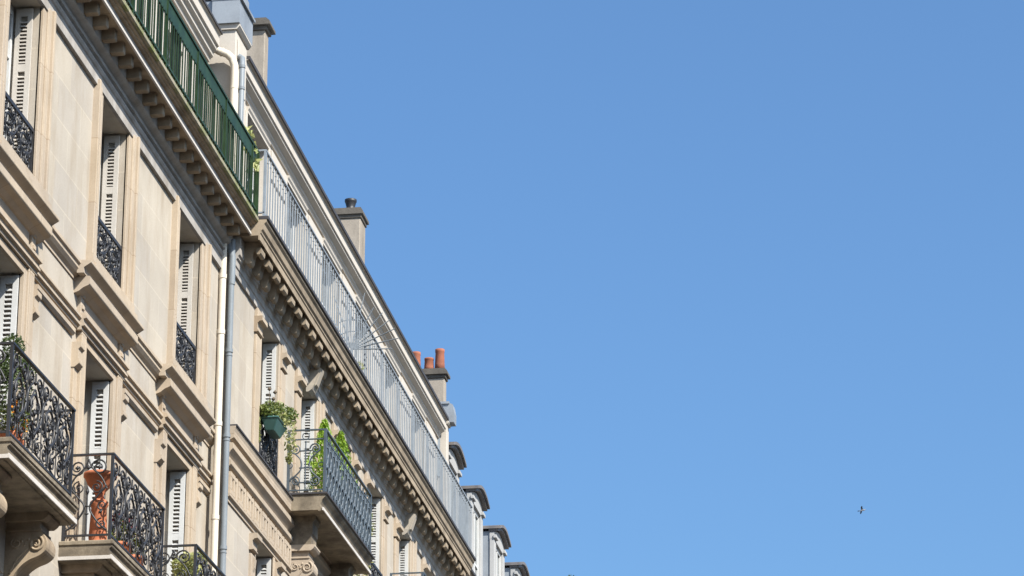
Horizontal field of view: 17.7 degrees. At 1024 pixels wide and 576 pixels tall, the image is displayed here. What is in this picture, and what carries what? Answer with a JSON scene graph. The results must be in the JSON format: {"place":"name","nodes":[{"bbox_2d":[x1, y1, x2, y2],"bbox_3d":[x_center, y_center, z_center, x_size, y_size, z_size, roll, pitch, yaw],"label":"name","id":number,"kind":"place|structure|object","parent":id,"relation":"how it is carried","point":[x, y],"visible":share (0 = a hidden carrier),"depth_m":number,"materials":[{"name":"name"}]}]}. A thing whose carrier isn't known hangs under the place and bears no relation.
{"place":"outdoors","nodes":[
{"label":"outdoors","id":0,"kind":"place"},
{"bbox_2d":[248,0,1023,575],"label":"sky","id":1,"kind":"structure","parent":0,"point":[704,286],"materials":[{"name":"blue"}]},
{"label":"ground","id":2,"kind":"structure","parent":0,"visible":0},
{"bbox_2d":[0,0,259,575],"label":"apartment building","id":3,"kind":"structure","parent":2,"relation":"on","point":[128,209],"depth_m":38.89,"materials":[{"name":"stone"}]},
{"bbox_2d":[0,275,18,424],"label":"window","id":4,"kind":"structure","parent":3,"relation":"in","point":[13,279],"depth_m":35.39,"materials":[{"name":"white paint"}]},
{"bbox_2d":[0,400,29,441],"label":"flower pot","id":5,"kind":"object","parent":3,"relation":"on","point":[23,425],"visible":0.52,"depth_m":33.54,"materials":[{"name":"ceramic"}]},
{"bbox_2d":[0,333,35,444],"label":"potted bush","id":6,"kind":"object","parent":3,"relation":"on","point":[4,366],"visible":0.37,"depth_m":34.22,"materials":[{"name":"green plant"}]},
{"bbox_2d":[3,3,33,161],"bbox_3d":[-5.561,-2.347,35.705,0.285,2.076,1.216,-3,-20,8],"label":"window","id":7,"kind":"structure","parent":3,"relation":"in","point":[18,68],"depth_m":36.35,"materials":[{"name":"white paint"}]},
{"bbox_2d":[85,382,108,539],"bbox_3d":[-4.895,2.262,38.643,0.200,2.420,0.031,-3,-20,8],"label":"window","id":8,"kind":"structure","parent":3,"relation":"in","point":[96,386],"depth_m":38.86,"materials":[{"name":"white paint"}]},
{"bbox_2d":[83,469,116,539],"bbox_3d":[-4.668,2.530,37.052,0.380,0.890,0.380,-3,-20,8],"label":"terracotta pedestal","id":9,"kind":"object","parent":3,"relation":"on","point":[91,477],"visible":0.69,"depth_m":37.02,"materials":[{"name":"orange ceramic"}]},
{"bbox_2d":[96,135,119,276],"bbox_3d":[-5.018,-1.095,39.230,0.285,2.076,1.216,-3,-20,8],"label":"window","id":10,"kind":"structure","parent":3,"relation":"in","point":[108,140],"depth_m":39.88,"materials":[{"name":"white paint"}]},
{"bbox_2d":[107,511,133,553],"bbox_3d":[-4.513,2.897,37.791,0.306,0.694,0.336,11,-22,-28],"label":"flower pot","id":11,"kind":"object","parent":3,"relation":"on","point":[121,542],"visible":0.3,"depth_m":37.76,"materials":[{"name":"ceramic"}]},
{"bbox_2d":[124,523,145,565],"bbox_3d":[-4.438,3.097,38.347,0.331,0.688,0.337,-3,-20,8],"label":"flower pot","id":12,"kind":"object","parent":3,"relation":"on","point":[133,555],"visible":0.23,"depth_m":38.29,"materials":[{"name":"ceramic"}]},
{"bbox_2d":[166,472,185,575],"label":"window","id":13,"kind":"structure","parent":3,"relation":"in","point":[178,536],"depth_m":42.44,"materials":[{"name":"white paint"}]},
{"bbox_2d":[175,244,193,374],"bbox_3d":[-4.334,0.371,43.357,0.190,2.020,0.031,-3,-20,8],"label":"window","id":14,"kind":"structure","parent":3,"relation":"in","point":[187,294],"depth_m":43.47,"materials":[{"name":"white paint"}]},
{"bbox_2d":[170,550,199,575],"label":"potted shrub","id":15,"kind":"object","parent":3,"relation":"on","point":[180,566],"visible":0.71,"depth_m":40.78,"materials":[{"name":"green plant"}]},
{"bbox_2d":[183,552,207,575],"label":"potted shrub","id":16,"kind":"object","parent":3,"relation":"on","point":[199,566],"visible":0.09,"depth_m":41.72,"materials":[{"name":"green plant"}]},
{"bbox_2d":[244,125,262,171],"bbox_3d":[-3.595,-1.906,45.128,0.233,0.667,0.408,-16,-25,38],"label":"climbing vine","id":17,"kind":"object","parent":3,"relation":"attached to","point":[255,163],"visible":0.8,"depth_m":45.13,"materials":[{"name":"green plant"}]},
{"bbox_2d":[205,0,475,575],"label":"apartment building","id":18,"kind":"structure","parent":2,"relation":"on","point":[295,262],"depth_m":49.17,"materials":[{"name":"stone"}]},
{"bbox_2d":[247,168,253,201],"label":"window","id":19,"kind":"structure","parent":18,"relation":"in","point":[253,168],"depth_m":48.46,"materials":[{"name":"white paint"}]},
{"bbox_2d":[257,558,270,575],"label":"window","id":20,"kind":"structure","parent":18,"relation":"in","point":[266,561],"depth_m":46.47,"materials":[{"name":"white paint"}]},
{"bbox_2d":[261,344,275,468],"bbox_3d":[-3.514,1.762,47.262,0.190,2.010,0.031,-3,-20,8],"label":"window","id":21,"kind":"structure","parent":18,"relation":"in","point":[266,347],"depth_m":47.43,"materials":[{"name":"white paint"}]},
{"bbox_2d":[259,387,298,464],"bbox_3d":[-3.290,1.935,46.356,0.404,0.926,1.058,-5,-20,15],"label":"window box","id":22,"kind":"object","parent":18,"relation":"attached to","point":[275,427],"visible":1,"depth_m":46.24,"materials":[{"name":"green plastic"}]},
{"bbox_2d":[288,207,293,254],"bbox_3d":[-3.524,-0.322,50.370,0.090,2.236,1.436,-3,-20,8],"label":"window","id":23,"kind":"structure","parent":18,"relation":"in","point":[289,207],"depth_m":51.15,"materials":[{"name":"white paint"}]},
{"bbox_2d":[300,401,313,491],"bbox_3d":[-3.118,2.677,49.835,0.190,2.010,0.031,-3,-20,8],"label":"window","id":24,"kind":"structure","parent":18,"relation":"in","point":[305,404],"depth_m":49.97,"materials":[{"name":"white paint"}]},
{"bbox_2d":[306,417,342,491],"bbox_3d":[-2.799,2.656,48.978,0.590,1.514,0.724,-3,-20,8],"label":"potted conifer","id":25,"kind":"object","parent":18,"relation":"on","point":[320,434],"visible":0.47,"depth_m":48.95,"materials":[{"name":"plant"}]},
{"bbox_2d":[322,265,327,309],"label":"window","id":26,"kind":"structure","parent":18,"relation":"in","point":[323,265],"depth_m":53.62,"materials":[{"name":"white paint"}]},
{"bbox_2d":[334,430,358,509],"bbox_3d":[-2.635,3.006,50.280,0.613,1.726,0.712,-3,-20,8],"label":"potted conifer","id":27,"kind":"object","parent":18,"relation":"on","point":[341,441],"visible":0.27,"depth_m":50.44,"materials":[{"name":"plant"}]},
{"bbox_2d":[355,321,360,365],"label":"window","id":28,"kind":"structure","parent":18,"relation":"in","point":[356,321],"depth_m":56.26,"materials":[{"name":"white paint"}]},
{"bbox_2d":[324,292,397,352],"bbox_3d":[-2.409,0.758,52.217,1.219,1.479,0.027,-3,-20,8],"label":"spike fan","id":29,"kind":"object","parent":18,"relation":"on","point":[369,348],"visible":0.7,"depth_m":52.21},
{"bbox_2d":[354,514,373,575],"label":"climbing plant","id":30,"kind":"object","parent":18,"relation":"attached to","point":[372,529],"visible":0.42,"depth_m":51.27,"materials":[{"name":"green plant"}]},
{"bbox_2d":[371,498,379,573],"bbox_3d":[-2.324,4.505,54.983,0.190,2.010,0.031,-3,-20,8],"label":"window","id":31,"kind":"structure","parent":18,"relation":"in","point":[374,501],"depth_m":55.12,"materials":[{"name":"white paint"}]},
{"bbox_2d":[384,373,388,411],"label":"window","id":32,"kind":"structure","parent":18,"relation":"in","point":[386,373],"depth_m":58.89,"materials":[{"name":"white paint"}]},
{"bbox_2d":[399,541,407,575],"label":"window","id":33,"kind":"structure","parent":18,"relation":"in","point":[401,543],"depth_m":57.78,"materials":[{"name":"white paint"}]},
{"bbox_2d":[413,348,529,575],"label":"apartment building","id":34,"kind":"structure","parent":2,"relation":"on","point":[491,544],"depth_m":66.55,"materials":[{"name":"paint"}]}
]}

